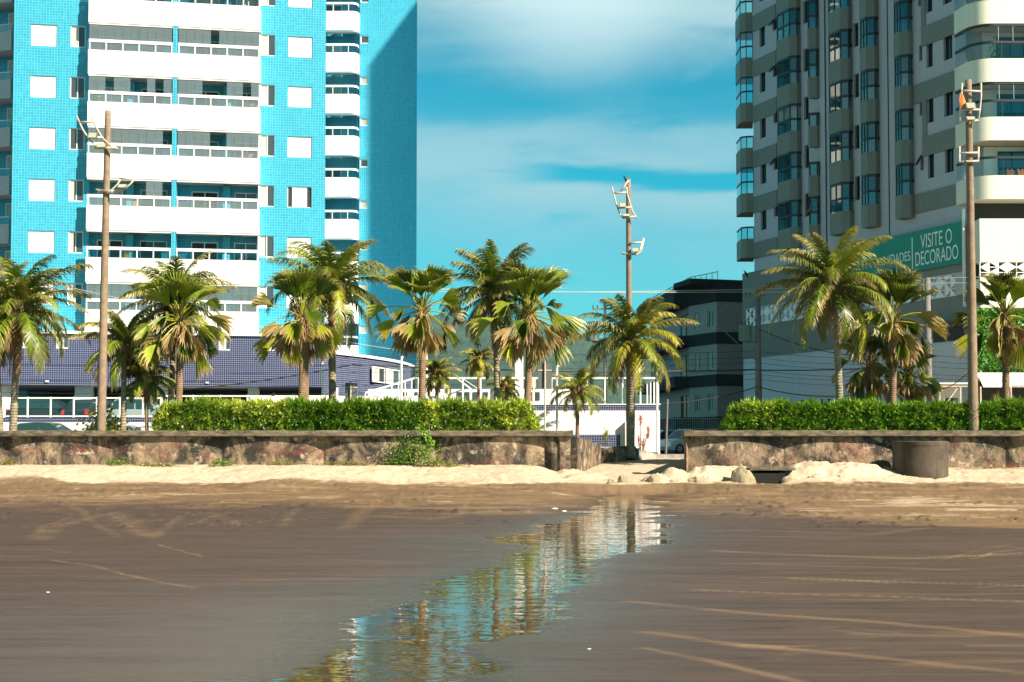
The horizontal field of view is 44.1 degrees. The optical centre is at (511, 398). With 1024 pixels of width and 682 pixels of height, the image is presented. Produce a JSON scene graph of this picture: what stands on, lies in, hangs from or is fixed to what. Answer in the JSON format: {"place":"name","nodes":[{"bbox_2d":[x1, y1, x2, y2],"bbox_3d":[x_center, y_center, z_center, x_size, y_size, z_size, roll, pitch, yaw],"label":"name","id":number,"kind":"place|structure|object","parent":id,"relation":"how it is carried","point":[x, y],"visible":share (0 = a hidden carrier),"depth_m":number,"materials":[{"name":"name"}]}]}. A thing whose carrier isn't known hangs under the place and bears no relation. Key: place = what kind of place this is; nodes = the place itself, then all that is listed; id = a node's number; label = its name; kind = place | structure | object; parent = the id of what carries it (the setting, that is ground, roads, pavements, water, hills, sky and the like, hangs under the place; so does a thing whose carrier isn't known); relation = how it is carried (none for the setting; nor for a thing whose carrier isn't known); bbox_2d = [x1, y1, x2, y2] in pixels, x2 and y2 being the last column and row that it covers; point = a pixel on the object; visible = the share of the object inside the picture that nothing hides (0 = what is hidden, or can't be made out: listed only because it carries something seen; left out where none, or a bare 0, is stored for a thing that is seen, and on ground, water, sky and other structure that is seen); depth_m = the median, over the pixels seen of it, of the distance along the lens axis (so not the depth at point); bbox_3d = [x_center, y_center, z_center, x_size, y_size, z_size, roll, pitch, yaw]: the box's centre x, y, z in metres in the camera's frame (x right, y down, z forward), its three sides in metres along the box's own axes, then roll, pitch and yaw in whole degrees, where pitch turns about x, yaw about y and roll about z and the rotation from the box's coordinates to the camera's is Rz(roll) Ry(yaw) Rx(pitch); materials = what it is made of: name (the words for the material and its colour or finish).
{"place":"outdoors","nodes":[
{"label":"outdoors","id":0,"kind":"place"},
{"bbox_2d":[266,494,678,681],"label":"water","id":1,"kind":"structure","parent":0,"point":[416,642],"depth_m":12.33,"materials":[{"name":"blue liquid"}]},
{"bbox_2d":[321,315,650,403],"bbox_3d":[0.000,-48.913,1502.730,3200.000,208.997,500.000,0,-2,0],"label":"hills","id":2,"kind":"structure","parent":0,"point":[578,351],"depth_m":1430.99,"materials":[{"name":"plant"}]},
{"bbox_2d":[0,458,1023,681],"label":"beach","id":3,"kind":"structure","parent":0,"point":[864,572],"depth_m":16.13,"materials":[{"name":"sand"}]},
{"bbox_2d":[310,461,377,465],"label":"weeds","id":4,"kind":"object","parent":3,"relation":"on","point":[347,463],"visible":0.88,"depth_m":44.23,"materials":[{"name":"green plant"}]},
{"bbox_2d":[419,461,468,466],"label":"weeds","id":5,"kind":"object","parent":3,"relation":"on","point":[440,464],"visible":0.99,"depth_m":44.25,"materials":[{"name":"green plant"}]},
{"bbox_2d":[571,437,600,470],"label":"return wall","id":6,"kind":"structure","parent":3,"relation":"on","point":[585,455],"depth_m":46.98,"materials":[{"name":"stone"}]},
{"bbox_2d":[648,473,666,482],"bbox_3d":[4.828,2.623,41.928,0.604,0.330,0.437,0,-2,0],"label":"rock","id":7,"kind":"object","parent":3,"relation":"on","point":[657,478],"visible":1,"depth_m":41.77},
{"bbox_2d":[688,475,712,482],"bbox_3d":[6.237,2.713,41.930,0.814,0.328,0.515,-1,-2,26],"label":"rock","id":8,"kind":"object","parent":3,"relation":"on","point":[699,479],"visible":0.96,"depth_m":41.77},
{"bbox_2d":[731,464,755,482],"bbox_3d":[7.638,2.523,41.922,0.739,0.742,0.646,-2,-3,37],"label":"boulder","id":9,"kind":"object","parent":3,"relation":"on","point":[740,474],"visible":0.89,"depth_m":41.74,"materials":[{"name":"stone"}]},
{"bbox_2d":[746,467,795,483],"bbox_3d":[8.732,2.808,43.302,1.526,0.900,2.050,0,-2,0],"label":"drain outlet","id":10,"kind":"object","parent":3,"relation":"in","point":[763,475],"visible":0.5,"depth_m":42.35,"materials":[{"name":"black"}]},
{"bbox_2d":[891,441,948,478],"bbox_3d":[13.996,2.409,43.341,1.877,1.900,1.877,0,-2,0],"label":"concrete drum","id":11,"kind":"object","parent":3,"relation":"on","point":[924,459],"visible":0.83,"depth_m":42.55,"materials":[{"name":"concrete"}]},
{"bbox_2d":[416,0,753,342],"label":"sky","id":12,"kind":"structure","parent":0,"point":[530,113],"materials":[{"name":"blue"}]},
{"bbox_2d":[601,452,657,463],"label":"garden ground","id":13,"kind":"structure","parent":0,"point":[606,457],"depth_m":52.38,"materials":[{"name":"soil"}]},
{"bbox_2d":[345,381,356,399],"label":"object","id":14,"kind":"object","parent":13,"relation":"on","point":[350,388],"visible":0.59,"depth_m":52.03,"materials":[{"name":"grey"}]},
{"bbox_2d":[413,357,461,401],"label":"palm tree","id":15,"kind":"object","parent":13,"relation":"on","point":[438,372],"visible":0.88,"depth_m":55.89,"materials":[{"name":"green plant"}]},
{"bbox_2d":[458,346,493,398],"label":"palm tree","id":16,"kind":"object","parent":13,"relation":"on","point":[478,364],"visible":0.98,"depth_m":57.92,"materials":[{"name":"green plant"}]},
{"bbox_2d":[485,373,520,401],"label":"palm tree","id":17,"kind":"object","parent":13,"relation":"on","point":[506,386],"visible":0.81,"depth_m":57.35,"materials":[{"name":"green plant"}]},
{"bbox_2d":[538,361,551,429],"bbox_3d":[1.352,0.465,51.974,0.572,4.008,0.105,0,-2,0],"label":"road sign","id":18,"kind":"object","parent":13,"relation":"on","point":[545,376],"visible":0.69,"depth_m":52.05,"materials":[{"name":"grey"}]},
{"bbox_2d":[549,365,607,436],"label":"palm tree","id":19,"kind":"object","parent":13,"relation":"on","point":[577,387],"visible":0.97,"depth_m":59.35,"materials":[{"name":"green plant"}]},
{"bbox_2d":[601,446,635,461],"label":"wall","id":20,"kind":"structure","parent":13,"relation":"on","point":[619,453],"depth_m":53.41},
{"bbox_2d":[611,179,644,442],"bbox_3d":[5.060,-3.572,54.992,1.471,12.094,0.645,0,-2,0],"label":"floodlight pole","id":21,"kind":"object","parent":13,"relation":"on","point":[627,216],"visible":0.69,"depth_m":55.10,"materials":[{"name":"concrete"}]},
{"bbox_2d":[569,293,698,457],"bbox_3d":[5.100,-0.922,54.370,5.292,6.965,5.208,-1,-2,31],"label":"palm tree","id":22,"kind":"object","parent":13,"relation":"on","point":[632,345],"visible":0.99,"depth_m":53.91,"materials":[{"name":"green plant"}]},
{"bbox_2d":[635,413,652,449],"bbox_3d":[5.937,1.532,56.977,1.066,1.958,0.691,0,-2,0],"label":"cordyline","id":23,"kind":"object","parent":13,"relation":"on","point":[647,434],"visible":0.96,"depth_m":56.95,"materials":[{"name":"red plant"}]},
{"bbox_2d":[636,448,656,459],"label":"kerb wall","id":24,"kind":"structure","parent":13,"relation":"on","point":[641,454],"depth_m":55.19,"materials":[{"name":"concrete"}]},
{"bbox_2d":[656,454,683,457],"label":"pavement","id":25,"kind":"structure","parent":0,"point":[669,455],"depth_m":57.14,"materials":[{"name":"concrete"}]},
{"bbox_2d":[17,422,70,430],"bbox_3d":[-22.202,1.905,60.771,4.019,1.518,2.053,0,-2,0],"label":"parked car","id":26,"kind":"object","parent":25,"relation":"on","point":[44,426],"visible":0.16,"depth_m":60.05,"materials":[{"name":"teal paint"}]},
{"bbox_2d":[665,399,668,453],"bbox_3d":[7.093,1.357,57.989,0.192,2.661,0.100,0,-2,0],"label":"metal post","id":27,"kind":"object","parent":25,"relation":"on","point":[666,429],"visible":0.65,"depth_m":57.96,"materials":[{"name":"grey metal"}]},
{"bbox_2d":[924,277,931,403],"bbox_3d":[19.791,-1.449,60.091,0.380,8.615,0.400,0,-2,0],"label":"utility pole","id":28,"kind":"object","parent":25,"relation":"on","point":[928,371],"visible":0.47,"depth_m":60.05,"materials":[{"name":"grey concrete"}]},
{"bbox_2d":[925,373,1023,403],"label":"shop canopy","id":29,"kind":"object","parent":25,"relation":"on","point":[990,383],"visible":0.32,"depth_m":59.56,"materials":[{"name":"white"}]},
{"bbox_2d":[735,0,1023,428],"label":"corner tower","id":30,"kind":"structure","parent":0,"point":[847,111],"depth_m":69.40,"materials":[{"name":"grey concrete"}]},
{"bbox_2d":[846,209,965,306],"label":"billboard","id":31,"kind":"object","parent":30,"relation":"attached to","point":[935,247],"visible":0.88,"depth_m":65.47,"materials":[{"name":"green paint"}]},
{"bbox_2d":[946,35,951,59],"bbox_3d":[22.422,-17.982,64.638,0.297,1.350,0.592,0,-2,0],"label":"window","id":32,"kind":"structure","parent":30,"relation":"in","point":[948,39],"depth_m":64.76,"materials":[{"name":"black"}]},
{"bbox_2d":[946,92,952,115],"bbox_3d":[22.422,-15.084,64.534,0.297,1.350,0.592,0,-2,0],"label":"window","id":33,"kind":"structure","parent":30,"relation":"in","point":[949,96],"depth_m":64.66,"materials":[{"name":"black"}]},
{"bbox_2d":[947,148,953,172],"bbox_3d":[22.422,-12.186,64.430,0.297,1.350,0.592,0,-2,0],"label":"window","id":34,"kind":"structure","parent":30,"relation":"in","point":[950,153],"depth_m":64.55,"materials":[{"name":"black"}]},
{"bbox_2d":[976,308,1023,381],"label":"living wall","id":35,"kind":"structure","parent":30,"relation":"attached to","point":[983,358],"depth_m":61.28,"materials":[{"name":"green plant"}]},
{"label":"street","id":36,"kind":"structure","parent":0,"visible":0},
{"bbox_2d":[0,0,48,400],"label":"neighbour building","id":37,"kind":"structure","parent":36,"relation":"on","point":[6,59],"depth_m":75.76,"materials":[{"name":"blue concrete"}]},
{"bbox_2d":[6,399,69,415],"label":"parked car","id":38,"kind":"object","parent":36,"relation":"on","point":[39,407],"visible":0.27,"depth_m":67.42,"materials":[{"name":"teal paint"}]},
{"bbox_2d":[2,397,161,430],"bbox_3d":[-22.381,1.471,64.604,9.487,3.105,0.270,0,-2,0],"label":"fence","id":39,"kind":"object","parent":36,"relation":"on","point":[70,422],"visible":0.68,"depth_m":64.49,"materials":[{"name":"metal"}]},
{"bbox_2d":[61,399,111,415],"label":"parked car","id":40,"kind":"object","parent":36,"relation":"on","point":[83,407],"visible":0.23,"depth_m":67.54,"materials":[{"name":"grey paint"}]},
{"bbox_2d":[106,399,159,415],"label":"parked car","id":41,"kind":"object","parent":36,"relation":"on","point":[134,408],"visible":0.23,"depth_m":67.61,"materials":[{"name":"grey paint"}]},
{"bbox_2d":[0,0,416,427],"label":"apartment tower","id":42,"kind":"structure","parent":36,"relation":"on","point":[324,133],"depth_m":71.62,"materials":[{"name":"blue tile"}]},
{"bbox_2d":[67,283,81,304],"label":"window","id":43,"kind":"structure","parent":42,"relation":"in","point":[78,300],"depth_m":70.48,"materials":[{"name":"glass"}]},
{"bbox_2d":[68,231,82,252],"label":"window","id":44,"kind":"structure","parent":42,"relation":"in","point":[75,238],"depth_m":70.57,"materials":[{"name":"white paint"}]},
{"bbox_2d":[69,180,83,201],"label":"window","id":45,"kind":"structure","parent":42,"relation":"in","point":[76,187],"depth_m":70.67,"materials":[{"name":"white paint"}]},
{"bbox_2d":[69,128,83,149],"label":"window","id":46,"kind":"structure","parent":42,"relation":"in","point":[76,137],"depth_m":70.77,"materials":[{"name":"white paint"}]},
{"bbox_2d":[70,77,84,98],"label":"window","id":47,"kind":"structure","parent":42,"relation":"in","point":[77,84],"depth_m":70.88,"materials":[{"name":"glass"}]},
{"bbox_2d":[71,26,85,46],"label":"window","id":48,"kind":"structure","parent":42,"relation":"in","point":[78,33],"depth_m":70.98,"materials":[{"name":"white paint"}]},
{"bbox_2d":[259,286,273,307],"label":"window","id":49,"kind":"structure","parent":42,"relation":"in","point":[268,291],"depth_m":72.06,"materials":[{"name":"white paint"}]},
{"bbox_2d":[259,236,273,256],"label":"window","id":50,"kind":"structure","parent":42,"relation":"in","point":[266,243],"depth_m":72.15,"materials":[{"name":"glass"}]},
{"bbox_2d":[260,185,273,206],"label":"window","id":51,"kind":"structure","parent":42,"relation":"in","point":[266,191],"depth_m":72.26,"materials":[{"name":"white paint"}]},
{"bbox_2d":[260,135,274,155],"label":"window","id":52,"kind":"structure","parent":42,"relation":"in","point":[267,142],"depth_m":72.36,"materials":[{"name":"white paint"}]},
{"bbox_2d":[260,84,274,105],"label":"window","id":53,"kind":"structure","parent":42,"relation":"in","point":[267,92],"depth_m":72.45,"materials":[{"name":"white paint"}]},
{"bbox_2d":[261,34,274,55],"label":"window","id":54,"kind":"structure","parent":42,"relation":"in","point":[267,41],"depth_m":72.56,"materials":[{"name":"white paint"}]},
{"bbox_2d":[287,187,311,207],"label":"window","id":55,"kind":"structure","parent":42,"relation":"in","point":[298,197],"depth_m":72.50,"materials":[{"name":"white paint"}]},
{"bbox_2d":[372,366,384,382],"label":"window","id":56,"kind":"structure","parent":42,"relation":"in","point":[378,373],"depth_m":76.79,"materials":[{"name":"white paint"}]},
{"bbox_2d":[386,368,399,384],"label":"window","id":57,"kind":"structure","parent":42,"relation":"in","point":[393,376],"depth_m":79.07,"materials":[{"name":"white paint"}]},
{"bbox_2d":[166,395,328,430],"bbox_3d":[-13.513,1.423,64.606,8.390,3.202,0.270,0,-2,0],"label":"fence","id":58,"kind":"object","parent":36,"relation":"on","point":[192,396],"visible":0.18,"depth_m":64.57,"materials":[{"name":"metal"}]},
{"bbox_2d":[250,396,372,417],"bbox_3d":[-9.525,1.321,60.066,5.850,2.878,0.150,0,-2,0],"label":"guard rail","id":59,"kind":"object","parent":36,"relation":"on","point":[340,398],"visible":0.07,"depth_m":60.04,"materials":[{"name":"metal"}]},
{"bbox_2d":[365,377,442,402],"bbox_3d":[-5.736,0.886,63.737,4.478,4.011,0.545,0,-2,0],"label":"ramp railing","id":60,"kind":"object","parent":36,"relation":"on","point":[405,396],"visible":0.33,"depth_m":63.53,"materials":[{"name":"metal"}]},
{"bbox_2d":[368,389,571,403],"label":"terrace parapet","id":61,"kind":"structure","parent":36,"relation":"on","point":[539,396],"depth_m":67.05,"materials":[{"name":"grey"}]},
{"bbox_2d":[515,357,522,398],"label":"pillar","id":62,"kind":"structure","parent":36,"relation":"on","point":[519,369],"depth_m":66.09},
{"bbox_2d":[403,377,660,453],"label":"terrace wall","id":63,"kind":"structure","parent":36,"relation":"on","point":[612,417],"depth_m":62.00,"materials":[{"name":"paint"}]},
{"bbox_2d":[586,303,611,403],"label":"utility pole","id":64,"kind":"object","parent":36,"relation":"on","point":[591,337],"visible":0.48,"depth_m":75.04,"materials":[{"name":"grey concrete"}]},
{"bbox_2d":[656,374,657,451],"bbox_3d":[7.029,0.434,61.024,0.175,4.720,0.110,0,-2,0],"label":"white post","id":65,"kind":"object","parent":36,"relation":"on","point":[656,416],"visible":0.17,"depth_m":60.96,"materials":[{"name":"metal"}]},
{"bbox_2d":[660,429,711,453],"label":"parked car","id":66,"kind":"object","parent":36,"relation":"on","point":[675,441],"visible":0.39,"depth_m":74.86,"materials":[{"name":"grey paint"}]},
{"bbox_2d":[638,271,742,429],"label":"apartment block","id":67,"kind":"structure","parent":36,"relation":"on","point":[716,311],"depth_m":89.56,"materials":[{"name":"paint"}]},
{"bbox_2d":[681,314,688,335],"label":"window","id":68,"kind":"structure","parent":67,"relation":"in","point":[684,328],"depth_m":92.85,"materials":[{"name":"black"}]},
{"bbox_2d":[682,395,688,416],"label":"window","id":69,"kind":"structure","parent":67,"relation":"in","point":[685,406],"depth_m":92.76,"materials":[{"name":"black"}]},
{"bbox_2d":[660,418,722,452],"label":"boundary fence","id":70,"kind":"object","parent":36,"relation":"on","point":[690,424],"visible":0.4,"depth_m":84.09,"materials":[{"name":"black metal"}]},
{"bbox_2d":[738,288,765,401],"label":"utility pole","id":71,"kind":"object","parent":36,"relation":"on","point":[745,333],"visible":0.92,"depth_m":74.02,"materials":[{"name":"grey concrete"}]},
{"bbox_2d":[1,374,747,386],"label":"overhead cable","id":72,"kind":"object","parent":71,"relation":"attached to","point":[357,385],"visible":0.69,"depth_m":68.98,"materials":[{"name":"black plastic"}]},
{"bbox_2d":[1,370,751,381],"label":"overhead cable","id":73,"kind":"object","parent":71,"relation":"attached to","point":[356,380],"visible":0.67,"depth_m":68.90,"materials":[{"name":"black plastic"}]},
{"bbox_2d":[1,362,755,373],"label":"overhead cable","id":74,"kind":"object","parent":71,"relation":"attached to","point":[364,372],"visible":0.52,"depth_m":69.92,"materials":[{"name":"black plastic"}]},
{"bbox_2d":[52,351,748,357],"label":"overhead cable","id":75,"kind":"object","parent":71,"relation":"attached to","point":[380,357],"visible":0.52,"depth_m":70.17,"materials":[{"name":"black plastic"}]},
{"bbox_2d":[67,357,755,365],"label":"overhead cable","id":76,"kind":"object","parent":71,"relation":"attached to","point":[499,363],"visible":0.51,"depth_m":71.45,"materials":[{"name":"black plastic"}]},
{"bbox_2d":[354,364,755,371],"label":"overhead cable","id":77,"kind":"object","parent":71,"relation":"attached to","point":[559,370],"visible":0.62,"depth_m":68.34,"materials":[{"name":"black plastic"}]},
{"bbox_2d":[127,364,353,392],"bbox_3d":[-13.557,-0.995,63.076,11.349,1.472,0.053,0,-2,0],"label":"overhead cable","id":78,"kind":"object","parent":77,"relation":"attached to","point":[258,381],"visible":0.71,"depth_m":63.05,"materials":[{"name":"black plastic"}]},
{"bbox_2d":[425,289,754,291],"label":"overhead cable","id":79,"kind":"object","parent":71,"relation":"attached to","point":[645,291],"visible":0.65,"depth_m":71.62,"materials":[{"name":"silver metal"}]},
{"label":"planting bed","id":80,"kind":"structure","parent":0,"visible":0},
{"bbox_2d":[0,261,58,430],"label":"palm tree","id":81,"kind":"object","parent":80,"relation":"on","point":[3,358],"visible":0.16,"depth_m":49.91,"materials":[{"name":"green plant"}]},
{"bbox_2d":[0,254,93,430],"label":"palm tree","id":82,"kind":"object","parent":80,"relation":"on","point":[21,294],"visible":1,"depth_m":47.77,"materials":[{"name":"green plant"}]},
{"bbox_2d":[74,400,128,430],"bbox_3d":[-16.045,1.164,50.154,2.400,2.192,2.287,0,-2,0],"label":"bush","id":83,"kind":"object","parent":80,"relation":"on","point":[110,424],"visible":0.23,"depth_m":49.69,"materials":[{"name":"green plant"}]},
{"bbox_2d":[76,110,134,430],"bbox_3d":[-14.832,-4.508,46.027,2.188,12.122,0.660,0,-2,0],"label":"floodlight pole","id":84,"kind":"object","parent":80,"relation":"on","point":[106,146],"visible":0.96,"depth_m":46.08,"materials":[{"name":"concrete"}]},
{"bbox_2d":[68,309,176,430],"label":"palm tree","id":85,"kind":"object","parent":80,"relation":"on","point":[125,352],"visible":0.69,"depth_m":48.72,"materials":[{"name":"green plant"}]},
{"bbox_2d":[112,355,175,430],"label":"palm tree","id":86,"kind":"object","parent":80,"relation":"on","point":[151,393],"visible":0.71,"depth_m":49.35,"materials":[{"name":"green plant"}]},
{"bbox_2d":[117,251,236,402],"bbox_3d":[-13.537,-2.104,50.589,4.908,7.756,4.918,0,-2,0],"label":"palm tree","id":87,"kind":"object","parent":80,"relation":"on","point":[164,307],"visible":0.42,"depth_m":50.24,"materials":[{"name":"green plant"}]},
{"bbox_2d":[130,267,235,401],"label":"palm tree","id":88,"kind":"object","parent":80,"relation":"on","point":[181,288],"visible":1,"depth_m":48.10,"materials":[{"name":"green plant"}]},
{"bbox_2d":[248,260,354,427],"bbox_3d":[-7.971,-1.835,48.553,3.914,7.079,3.990,-1,-2,31],"label":"palm tree","id":89,"kind":"object","parent":80,"relation":"on","point":[302,283],"visible":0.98,"depth_m":48.22,"materials":[{"name":"green plant"}]},
{"bbox_2d":[264,239,400,400],"bbox_3d":[-7.176,-2.300,50.399,5.680,8.128,5.269,0,-2,0],"label":"palm tree","id":90,"kind":"object","parent":80,"relation":"on","point":[324,258],"visible":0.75,"depth_m":50.16,"materials":[{"name":"green plant"}]},
{"bbox_2d":[146,394,541,430],"bbox_3d":[-6.094,0.659,46.601,14.704,1.775,2.056,0,-2,0],"label":"hedge","id":91,"kind":"object","parent":80,"relation":"on","point":[359,413],"visible":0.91,"depth_m":45.99,"materials":[{"name":"green plant"}]},
{"bbox_2d":[363,263,468,399],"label":"palm tree","id":92,"kind":"object","parent":80,"relation":"on","point":[414,338],"visible":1,"depth_m":48.30,"materials":[{"name":"green plant"}]},
{"bbox_2d":[438,238,545,424],"bbox_3d":[-0.694,-2.231,50.470,4.760,8.000,4.816,0,-2,0],"label":"palm tree","id":93,"kind":"object","parent":80,"relation":"on","point":[485,277],"visible":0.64,"depth_m":50.12,"materials":[{"name":"green plant"}]},
{"bbox_2d":[465,258,587,402],"bbox_3d":[0.615,-1.849,48.599,4.088,7.121,4.838,-1,-2,19],"label":"palm tree","id":94,"kind":"object","parent":80,"relation":"on","point":[521,280],"visible":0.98,"depth_m":48.15,"materials":[{"name":"green plant"}]},
{"label":"ground","id":95,"kind":"structure","parent":0,"visible":0},
{"bbox_2d":[0,430,572,471],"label":"sea wall","id":96,"kind":"structure","parent":95,"relation":"on","point":[549,449],"depth_m":44.72,"materials":[{"name":"stone"}]},
{"bbox_2d":[380,430,443,466],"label":"weeds","id":97,"kind":"object","parent":96,"relation":"attached to","point":[403,456],"visible":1,"depth_m":44.28,"materials":[{"name":"green plant"}]},
{"bbox_2d":[416,423,435,452],"bbox_3d":[-3.021,1.381,44.259,0.718,1.042,0.164,0,-2,0],"label":"vine","id":98,"kind":"object","parent":96,"relation":"attached to","point":[428,437],"visible":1,"depth_m":44.24,"materials":[{"name":"green plant"}]},
{"bbox_2d":[682,430,1023,472],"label":"sea wall","id":99,"kind":"structure","parent":95,"relation":"on","point":[787,448],"depth_m":44.73,"materials":[{"name":"stone"}]},
{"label":"planting bed","id":100,"kind":"structure","parent":0,"visible":0},
{"bbox_2d":[752,225,910,400],"bbox_3d":[12.121,-2.383,48.209,5.622,8.129,5.527,0,-2,0],"label":"palm tree","id":101,"kind":"object","parent":100,"relation":"on","point":[834,291],"visible":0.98,"depth_m":47.64,"materials":[{"name":"green plant"}]},
{"bbox_2d":[831,326,908,401],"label":"palm tree","id":102,"kind":"object","parent":100,"relation":"on","point":[870,380],"visible":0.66,"depth_m":49.79,"materials":[{"name":"green plant"}]},
{"bbox_2d":[717,394,1023,430],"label":"hedge","id":103,"kind":"object","parent":100,"relation":"on","point":[847,414],"visible":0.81,"depth_m":45.99,"materials":[{"name":"green plant"}]},
{"bbox_2d":[839,264,950,424],"bbox_3d":[14.679,-1.786,48.717,4.242,6.998,4.701,0,-2,0],"label":"palm tree","id":104,"kind":"object","parent":100,"relation":"on","point":[902,347],"visible":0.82,"depth_m":48.10,"materials":[{"name":"green plant"}]},
{"bbox_2d":[871,346,942,404],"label":"palm tree","id":105,"kind":"object","parent":100,"relation":"on","point":[919,393],"visible":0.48,"depth_m":50.32,"materials":[{"name":"green plant"}]},
{"bbox_2d":[959,79,981,430],"bbox_3d":[16.717,-5.084,46.001,0.733,13.268,0.622,2,-3,-36],"label":"floodlight pole","id":106,"kind":"object","parent":100,"relation":"on","point":[969,161],"visible":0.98,"depth_m":46.09,"materials":[{"name":"concrete"}]},
{"bbox_2d":[950,268,1023,416],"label":"palm tree","id":107,"kind":"object","parent":100,"relation":"on","point":[1005,346],"visible":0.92,"depth_m":48.19,"materials":[{"name":"green plant"}]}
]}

